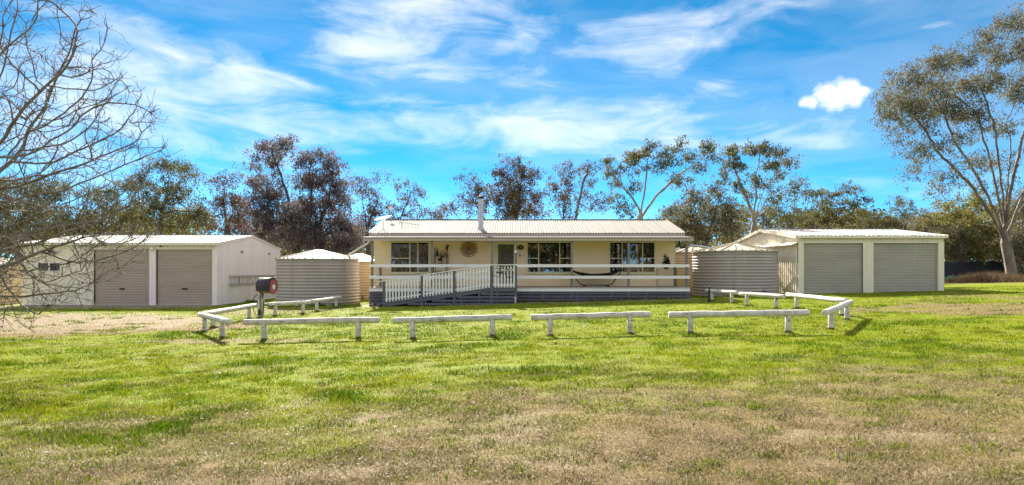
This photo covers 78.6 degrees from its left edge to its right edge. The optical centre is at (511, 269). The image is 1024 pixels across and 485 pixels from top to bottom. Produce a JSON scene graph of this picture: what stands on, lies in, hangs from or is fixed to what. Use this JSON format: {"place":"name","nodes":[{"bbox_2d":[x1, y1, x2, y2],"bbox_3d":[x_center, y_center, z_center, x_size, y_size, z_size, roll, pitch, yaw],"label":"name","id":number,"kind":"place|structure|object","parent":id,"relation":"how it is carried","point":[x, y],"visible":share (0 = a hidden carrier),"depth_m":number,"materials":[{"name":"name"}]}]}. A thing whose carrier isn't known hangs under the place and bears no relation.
{"place":"outdoors","nodes":[
{"label":"outdoors","id":0,"kind":"place"},
{"bbox_2d":[0,280,1023,484],"bbox_3d":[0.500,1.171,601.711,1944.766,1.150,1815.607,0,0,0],"label":"ground","id":1,"kind":"structure","parent":0,"point":[157,321],"depth_m":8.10,"materials":[{"name":"green plant"}]},
{"bbox_2d":[0,258,22,303],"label":"water tank","id":2,"kind":"object","parent":1,"relation":"on","point":[16,281],"visible":0.2,"depth_m":31.60,"materials":[{"name":"beige metal"}]},
{"bbox_2d":[0,171,99,259],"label":"gum tree","id":3,"kind":"object","parent":1,"relation":"on","point":[46,197],"visible":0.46,"depth_m":49.63,"materials":[{"name":"green plant"}]},
{"bbox_2d":[0,0,182,332],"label":"bare tree","id":4,"kind":"object","parent":1,"relation":"on","point":[19,246],"visible":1,"depth_m":10.57,"materials":[{"name":"grey plant"}]},
{"bbox_2d":[70,172,149,234],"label":"gum tree","id":5,"kind":"object","parent":1,"relation":"on","point":[122,217],"visible":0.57,"depth_m":53.79,"materials":[{"name":"green plant"}]},
{"bbox_2d":[95,199,165,234],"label":"gum tree","id":6,"kind":"object","parent":1,"relation":"on","point":[116,230],"visible":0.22,"depth_m":58.22,"materials":[{"name":"green plant"}]},
{"bbox_2d":[21,235,281,305],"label":"garage shed","id":7,"kind":"structure","parent":1,"relation":"on","point":[186,270],"depth_m":29.95,"materials":[{"name":"metal"}]},
{"bbox_2d":[37,263,60,270],"bbox_3d":[-22.130,-0.120,29.905,1.100,0.420,0.070,0,0,0],"label":"window","id":8,"kind":"structure","parent":7,"relation":"in","point":[59,267],"depth_m":29.90,"materials":[{"name":"grey glass"}]},
{"bbox_2d":[68,262,85,304],"bbox_3d":[-20.790,0.670,29.858,0.820,2.040,0.057,0,0,0],"label":"side door","id":9,"kind":"structure","parent":7,"relation":"in","point":[75,301],"depth_m":29.87,"materials":[{"name":"white metal"}]},
{"bbox_2d":[94,250,148,304],"bbox_3d":[-18.680,0.375,29.950,2.640,2.650,0.081,0,0,0],"label":"roller door","id":10,"kind":"structure","parent":7,"relation":"in","point":[132,288],"depth_m":29.95,"materials":[{"name":"grey metal"}]},
{"bbox_2d":[156,250,211,304],"bbox_3d":[-15.685,0.375,29.950,2.671,2.650,0.081,0,0,0],"label":"roller door","id":11,"kind":"structure","parent":7,"relation":"in","point":[183,277],"depth_m":29.95,"materials":[{"name":"grey metal"}]},
{"bbox_2d":[229,275,274,284],"bbox_3d":[-14.034,0.550,33.950,0.107,0.470,5.900,0,0,0],"label":"ladder","id":12,"kind":"object","parent":7,"relation":"attached to","point":[247,276],"visible":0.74,"depth_m":33.12,"materials":[{"name":"metal"}]},
{"bbox_2d":[119,152,218,234],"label":"gum tree","id":13,"kind":"object","parent":1,"relation":"on","point":[170,199],"visible":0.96,"depth_m":47.90,"materials":[{"name":"green plant"}]},
{"bbox_2d":[165,199,221,234],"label":"gum tree","id":14,"kind":"object","parent":1,"relation":"on","point":[186,230],"visible":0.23,"depth_m":56.86,"materials":[{"name":"green plant"}]},
{"bbox_2d":[197,312,232,337],"bbox_3d":[-7.664,1.474,16.047,0.163,0.638,3.571,0,0,-36],"label":"log rail","id":15,"kind":"object","parent":1,"relation":"on","point":[222,321],"visible":0.8,"depth_m":15.43,"materials":[{"name":"white wood"}]},
{"bbox_2d":[198,169,252,234],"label":"gum tree","id":16,"kind":"object","parent":1,"relation":"on","point":[228,229],"visible":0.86,"depth_m":49.67,"materials":[{"name":"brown plant"}]},
{"bbox_2d":[202,303,256,327],"bbox_3d":[-8.879,1.490,19.845,0.162,0.632,4.806,0,0,-6],"label":"log rail","id":17,"kind":"object","parent":1,"relation":"on","point":[248,307],"visible":0.69,"depth_m":19.66,"materials":[{"name":"white wood"}]},
{"bbox_2d":[219,195,269,236],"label":"gum tree","id":18,"kind":"object","parent":1,"relation":"on","point":[243,218],"visible":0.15,"depth_m":55.47,"materials":[{"name":"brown plant"}]},
{"bbox_2d":[253,278,277,316],"bbox_3d":[-8.920,1.051,22.552,0.696,1.518,0.680,0,0,6],"label":"mailbox","id":19,"kind":"object","parent":1,"relation":"on","point":[266,285],"visible":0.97,"depth_m":22.39,"materials":[{"name":"red paint"}]},
{"bbox_2d":[232,132,314,253],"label":"gum tree","id":20,"kind":"object","parent":1,"relation":"on","point":[263,218],"visible":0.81,"depth_m":44.37,"materials":[{"name":"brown plant"}]},
{"bbox_2d":[267,300,310,315],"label":"log rail","id":21,"kind":"object","parent":1,"relation":"on","point":[287,303],"visible":0.88,"depth_m":23.13,"materials":[{"name":"white wood"}]},
{"bbox_2d":[242,317,378,340],"bbox_3d":[-4.701,1.439,14.628,3.188,0.656,0.157,0,0,1],"label":"log rail","id":22,"kind":"object","parent":1,"relation":"on","point":[264,323],"visible":0.81,"depth_m":14.57,"materials":[{"name":"white wood"}]},
{"bbox_2d":[275,250,360,305],"bbox_3d":[-9.720,0.387,31.351,4.110,2.745,4.207,0,0,0],"label":"water tank","id":23,"kind":"object","parent":1,"relation":"on","point":[309,275],"visible":0.93,"depth_m":29.72,"materials":[{"name":"metal"}]},
{"bbox_2d":[270,145,369,254],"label":"gum tree","id":24,"kind":"object","parent":1,"relation":"on","point":[313,232],"visible":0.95,"depth_m":43.43,"materials":[{"name":"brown plant"}]},
{"bbox_2d":[310,296,340,310],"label":"log rail","id":25,"kind":"object","parent":1,"relation":"on","point":[335,298],"visible":0.78,"depth_m":26.03,"materials":[{"name":"white wood"}]},
{"bbox_2d":[330,216,370,253],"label":"gum tree","id":26,"kind":"object","parent":1,"relation":"on","point":[361,243],"visible":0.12,"depth_m":55.68,"materials":[{"name":"brown plant"}]},
{"bbox_2d":[350,254,374,299],"bbox_3d":[-9.000,0.415,36.944,3.570,2.685,3.681,0,0,0],"label":"water tank","id":27,"kind":"object","parent":1,"relation":"on","point":[365,274],"visible":0.08,"depth_m":35.43,"materials":[{"name":"beige metal"}]},
{"bbox_2d":[347,166,393,255],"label":"gum tree","id":28,"kind":"object","parent":1,"relation":"on","point":[369,224],"visible":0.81,"depth_m":53.91,"materials":[{"name":"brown plant"}]},
{"bbox_2d":[381,177,429,218],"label":"gum tree","id":29,"kind":"object","parent":1,"relation":"on","point":[407,200],"visible":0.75,"depth_m":53.93,"materials":[{"name":"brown plant"}]},
{"bbox_2d":[413,201,453,218],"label":"gum tree","id":30,"kind":"object","parent":1,"relation":"on","point":[424,213],"visible":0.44,"depth_m":55.93,"materials":[{"name":"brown plant"}]},
{"bbox_2d":[376,264,516,306],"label":"access ramp","id":31,"kind":"structure","parent":1,"relation":"on","point":[491,289],"depth_m":27.88,"materials":[{"name":"white wood"}]},
{"bbox_2d":[493,266,513,277],"bbox_3d":[-0.395,0.093,27.850,0.939,0.542,0.050,0,0,0],"label":"bicycle ornament","id":32,"kind":"object","parent":31,"relation":"hanging from","point":[502,272],"visible":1,"depth_m":27.84,"materials":[{"name":"black metal"}]},
{"bbox_2d":[392,314,511,339],"bbox_3d":[-1.361,1.370,14.362,2.729,0.664,0.156,0,0,-4],"label":"log rail","id":33,"kind":"object","parent":1,"relation":"on","point":[492,319],"visible":0.84,"depth_m":14.30,"materials":[{"name":"white wood"}]},
{"bbox_2d":[425,167,500,218],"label":"gum tree","id":34,"kind":"object","parent":1,"relation":"on","point":[477,188],"visible":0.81,"depth_m":51.69,"materials":[{"name":"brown plant"}]},
{"bbox_2d":[0,196,1023,261],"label":"distant woodland","id":35,"kind":"object","parent":1,"relation":"on","point":[719,242],"visible":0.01,"depth_m":72.13,"materials":[{"name":"green plant"}]},
{"bbox_2d":[479,151,555,218],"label":"gum tree","id":36,"kind":"object","parent":1,"relation":"on","point":[515,196],"visible":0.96,"depth_m":48.51,"materials":[{"name":"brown plant"}]},
{"bbox_2d":[363,219,693,305],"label":"house","id":37,"kind":"structure","parent":1,"relation":"on","point":[554,249],"depth_m":30.89,"materials":[{"name":"beige paint"}]},
{"bbox_2d":[348,241,369,255],"bbox_3d":[-7.478,-1.121,30.643,1.521,0.997,0.134,0,0,29],"label":"downpipe","id":38,"kind":"object","parent":37,"relation":"attached to","point":[367,243],"visible":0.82,"depth_m":30.60,"materials":[{"name":"beige metal"}]},
{"bbox_2d":[374,215,391,235],"bbox_3d":[-6.061,-2.085,29.577,0.782,0.990,0.662,0,0,0],"label":"panel tripod","id":39,"kind":"object","parent":37,"relation":"on","point":[383,218],"visible":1,"depth_m":29.51,"materials":[{"name":"metal"}]},
{"bbox_2d":[388,206,405,218],"bbox_3d":[-6.213,-3.060,33.958,0.994,0.760,0.115,0,0,0],"label":"dish mast","id":40,"kind":"object","parent":37,"relation":"on","point":[390,208],"visible":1,"depth_m":33.93,"materials":[{"name":"metal"}]},
{"bbox_2d":[389,241,429,273],"bbox_3d":[-5.045,-0.545,30.987,2.030,1.690,0.314,0,0,0],"label":"window","id":41,"kind":"structure","parent":37,"relation":"in","point":[398,249],"depth_m":31.09,"materials":[{"name":"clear glass"}]},
{"bbox_2d":[433,248,447,286],"bbox_3d":[-3.503,-0.120,30.585,0.727,1.911,0.573,0,0,0],"label":"ladder shelf","id":42,"kind":"object","parent":37,"relation":"on","point":[435,271],"visible":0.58,"depth_m":30.68,"materials":[{"name":"black metal"}]},
{"bbox_2d":[460,241,476,256],"bbox_3d":[-2.130,-1.035,30.863,0.844,0.844,0.055,0,0,0],"label":"wall ornament","id":43,"kind":"object","parent":37,"relation":"attached to","point":[468,248],"depth_m":30.87,"materials":[{"name":"gold metal"}]},
{"bbox_2d":[477,196,483,229],"bbox_3d":[-1.560,-2.804,31.300,0.500,1.772,0.500,0,0,0],"label":"chimney flue","id":44,"kind":"object","parent":37,"relation":"on","point":[480,213],"visible":0.93,"depth_m":31.19,"materials":[{"name":"metal"}]},
{"bbox_2d":[495,242,514,285],"bbox_3d":[-0.300,-0.265,30.905,1.060,2.230,0.110,0,0,0],"label":"door","id":45,"kind":"structure","parent":37,"relation":"in","point":[504,251],"depth_m":30.93,"materials":[{"name":"grey metal"}]},
{"bbox_2d":[526,241,573,273],"bbox_3d":[1.865,-0.545,30.986,2.370,1.690,0.312,0,0,0],"label":"window","id":46,"kind":"structure","parent":37,"relation":"in","point":[536,251],"depth_m":31.09,"materials":[{"name":"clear glass"}]},
{"bbox_2d":[566,268,625,286],"bbox_3d":[4.050,0.369,30.150,2.868,0.924,1.004,0,0,0],"label":"hammock","id":47,"kind":"object","parent":37,"relation":"on","point":[601,274],"visible":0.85,"depth_m":29.89,"materials":[{"name":"black fabric"}]},
{"bbox_2d":[609,241,655,273],"bbox_3d":[5.940,-0.545,30.987,2.380,1.690,0.314,0,0,0],"label":"window","id":48,"kind":"structure","parent":37,"relation":"in","point":[644,252],"depth_m":31.09,"materials":[{"name":"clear glass"}]},
{"bbox_2d":[543,159,578,218],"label":"gum tree","id":49,"kind":"object","parent":1,"relation":"on","point":[562,196],"visible":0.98,"depth_m":49.85,"materials":[{"name":"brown plant"}]},
{"bbox_2d":[560,159,618,218],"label":"gum tree","id":50,"kind":"object","parent":1,"relation":"on","point":[587,171],"visible":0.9,"depth_m":49.82,"materials":[{"name":"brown plant"}]},
{"bbox_2d":[531,311,650,335],"bbox_3d":[1.799,1.294,14.307,2.750,0.668,0.155,0,0,-1],"label":"log rail","id":51,"kind":"object","parent":1,"relation":"on","point":[629,316],"visible":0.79,"depth_m":14.25,"materials":[{"name":"white wood"}]},
{"bbox_2d":[598,135,725,221],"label":"gum tree","id":52,"kind":"object","parent":1,"relation":"on","point":[647,151],"visible":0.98,"depth_m":42.30,"materials":[{"name":"green plant"}]},
{"bbox_2d":[653,203,681,223],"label":"gum tree","id":53,"kind":"object","parent":1,"relation":"on","point":[660,217],"visible":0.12,"depth_m":53.85,"materials":[{"name":"green plant"}]},
{"bbox_2d":[675,246,702,292],"bbox_3d":[10.750,-0.051,37.152,4.170,2.785,4.266,0,0,0],"label":"water tank","id":54,"kind":"object","parent":1,"relation":"on","point":[679,255],"visible":0.1,"depth_m":35.50,"materials":[{"name":"beige metal"}]},
{"bbox_2d":[663,181,750,245],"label":"gum tree","id":55,"kind":"object","parent":1,"relation":"on","point":[726,218],"visible":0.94,"depth_m":41.63,"materials":[{"name":"green plant"}]},
{"bbox_2d":[705,289,738,302],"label":"log rail","id":56,"kind":"object","parent":1,"relation":"on","point":[730,292],"visible":0.89,"depth_m":25.26,"materials":[{"name":"white wood"}]},
{"bbox_2d":[691,243,778,295],"bbox_3d":[11.370,-0.014,31.953,4.230,2.685,4.324,0,0,0],"label":"water tank","id":57,"kind":"object","parent":1,"relation":"on","point":[739,267],"visible":0.94,"depth_m":30.27,"materials":[{"name":"metal"}]},
{"bbox_2d":[678,241,712,248],"bbox_3d":[8.962,-1.133,30.122,2.859,0.475,0.275,0,0,-40],"label":"downpipe","id":58,"kind":"object","parent":57,"relation":"attached to","point":[680,246],"visible":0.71,"depth_m":29.76,"materials":[{"name":"white metal"}]},
{"bbox_2d":[668,309,809,333],"bbox_3d":[5.013,1.211,13.864,3.027,0.666,0.161,0,0,5],"label":"log rail","id":59,"kind":"object","parent":1,"relation":"on","point":[691,315],"visible":0.81,"depth_m":13.81,"materials":[{"name":"white wood"}]},
{"bbox_2d":[710,138,803,232],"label":"gum tree","id":60,"kind":"object","parent":1,"relation":"on","point":[762,150],"visible":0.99,"depth_m":45.60,"materials":[{"name":"green plant"}]},
{"bbox_2d":[731,202,783,233],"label":"gum tree","id":61,"kind":"object","parent":1,"relation":"on","point":[763,224],"visible":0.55,"depth_m":55.69,"materials":[{"name":"green plant"}]},
{"bbox_2d":[739,292,785,308],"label":"log rail","id":62,"kind":"object","parent":1,"relation":"on","point":[767,295],"visible":0.81,"depth_m":21.73,"materials":[{"name":"white wood"}]},
{"bbox_2d":[757,174,814,228],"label":"gum tree","id":63,"kind":"object","parent":1,"relation":"on","point":[789,217],"visible":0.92,"depth_m":48.29,"materials":[{"name":"green plant"}]},
{"bbox_2d":[786,203,825,228],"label":"gum tree","id":64,"kind":"object","parent":1,"relation":"on","point":[803,218],"visible":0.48,"depth_m":58.02,"materials":[{"name":"green plant"}]},
{"bbox_2d":[785,293,847,315],"bbox_3d":[9.484,1.112,19.692,0.160,0.620,4.337,0,0,3],"label":"log rail","id":65,"kind":"object","parent":1,"relation":"on","point":[796,296],"visible":0.77,"depth_m":19.33,"materials":[{"name":"white wood"}]},
{"bbox_2d":[797,180,874,228],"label":"gum tree","id":66,"kind":"object","parent":1,"relation":"on","point":[829,208],"visible":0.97,"depth_m":48.34,"materials":[{"name":"green plant"}]},
{"bbox_2d":[822,300,853,329],"bbox_3d":[8.090,1.155,15.438,0.154,0.647,4.563,0,0,35],"label":"log rail","id":67,"kind":"object","parent":1,"relation":"on","point":[830,311],"visible":0.84,"depth_m":14.51,"materials":[{"name":"white wood"}]},
{"bbox_2d":[732,229,948,293],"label":"double shed","id":68,"kind":"structure","parent":1,"relation":"on","point":[815,261],"depth_m":30.66,"materials":[{"name":"metal"}]},
{"bbox_2d":[804,243,861,293],"bbox_3d":[15.715,-0.045,30.670,2.890,2.470,0.080,0,0,0],"label":"roller door","id":69,"kind":"structure","parent":68,"relation":"in","point":[828,267],"depth_m":30.66,"materials":[{"name":"grey metal"}]},
{"bbox_2d":[874,243,936,291],"bbox_3d":[19.265,-0.045,30.670,3.150,2.470,0.080,0,0,0],"label":"roller door","id":70,"kind":"structure","parent":68,"relation":"in","point":[903,267],"depth_m":30.66,"materials":[{"name":"grey metal"}]},
{"bbox_2d":[842,209,903,229],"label":"gum tree","id":71,"kind":"object","parent":1,"relation":"on","point":[877,220],"visible":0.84,"depth_m":60.14,"materials":[{"name":"green plant"}]},
{"bbox_2d":[884,194,925,229],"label":"gum tree","id":72,"kind":"object","parent":1,"relation":"on","point":[904,213],"visible":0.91,"depth_m":55.93,"materials":[{"name":"green plant"}]},
{"bbox_2d":[885,212,938,231],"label":"gum tree","id":73,"kind":"object","parent":1,"relation":"on","point":[895,224],"visible":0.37,"depth_m":60.19,"materials":[{"name":"green plant"}]},
{"bbox_2d":[904,206,948,232],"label":"gum tree","id":74,"kind":"object","parent":1,"relation":"on","point":[913,226],"visible":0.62,"depth_m":51.62,"materials":[{"name":"green plant"}]},
{"bbox_2d":[869,3,1023,274],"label":"gum tree","id":75,"kind":"object","parent":1,"relation":"on","point":[921,105],"visible":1,"depth_m":42.07,"materials":[{"name":"green plant"}]},
{"bbox_2d":[935,216,982,261],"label":"scrub bush","id":76,"kind":"object","parent":1,"relation":"on","point":[950,249],"visible":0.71,"depth_m":49.62,"materials":[{"name":"green plant"}]},
{"bbox_2d":[918,189,1018,261],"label":"gum tree","id":77,"kind":"object","parent":1,"relation":"on","point":[972,219],"visible":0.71,"depth_m":49.77,"materials":[{"name":"green plant"}]},
{"bbox_2d":[947,223,1007,266],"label":"scrub bush","id":78,"kind":"object","parent":1,"relation":"on","point":[986,249],"visible":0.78,"depth_m":49.95,"materials":[{"name":"green plant"}]},
{"bbox_2d":[944,259,1020,276],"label":"shade cloth fence","id":79,"kind":"object","parent":1,"relation":"on","point":[960,267],"visible":0.23,"depth_m":50.05,"materials":[{"name":"black fabric"}]},
{"bbox_2d":[987,228,1023,272],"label":"scrub bush","id":80,"kind":"object","parent":1,"relation":"on","point":[1012,236],"visible":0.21,"depth_m":51.32,"materials":[{"name":"green plant"}]},
{"bbox_2d":[988,185,1023,273],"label":"gum tree","id":81,"kind":"object","parent":1,"relation":"on","point":[1020,217],"visible":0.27,"depth_m":52.14,"materials":[{"name":"green plant"}]},
{"bbox_2d":[998,232,1023,274],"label":"scrub bush","id":82,"kind":"object","parent":1,"relation":"on","point":[1018,248],"visible":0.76,"depth_m":47.94,"materials":[{"name":"green plant"}]},
{"bbox_2d":[1,322,1022,484],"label":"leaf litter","id":83,"kind":"object","parent":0,"point":[830,458],"visible":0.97,"depth_m":5.63,"materials":[{"name":"brown plant"}]},
{"bbox_2d":[0,0,1023,261],"label":"sky","id":84,"kind":"structure","parent":0,"point":[425,91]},
{"bbox_2d":[662,253,670,268],"bbox_3d":[7.462,-0.408,30.194,0.485,0.760,0.417,0,0,0],"label":"pot plant","id":85,"kind":"object","parent":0,"point":[666,260],"visible":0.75,"depth_m":30.16,"materials":[{"name":"green plant"}]},
{"bbox_2d":[944,269,1023,282],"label":"long dry grass","id":86,"kind":"structure","parent":0,"point":[984,277],"depth_m":40.04,"materials":[{"name":"plant"}]}
]}

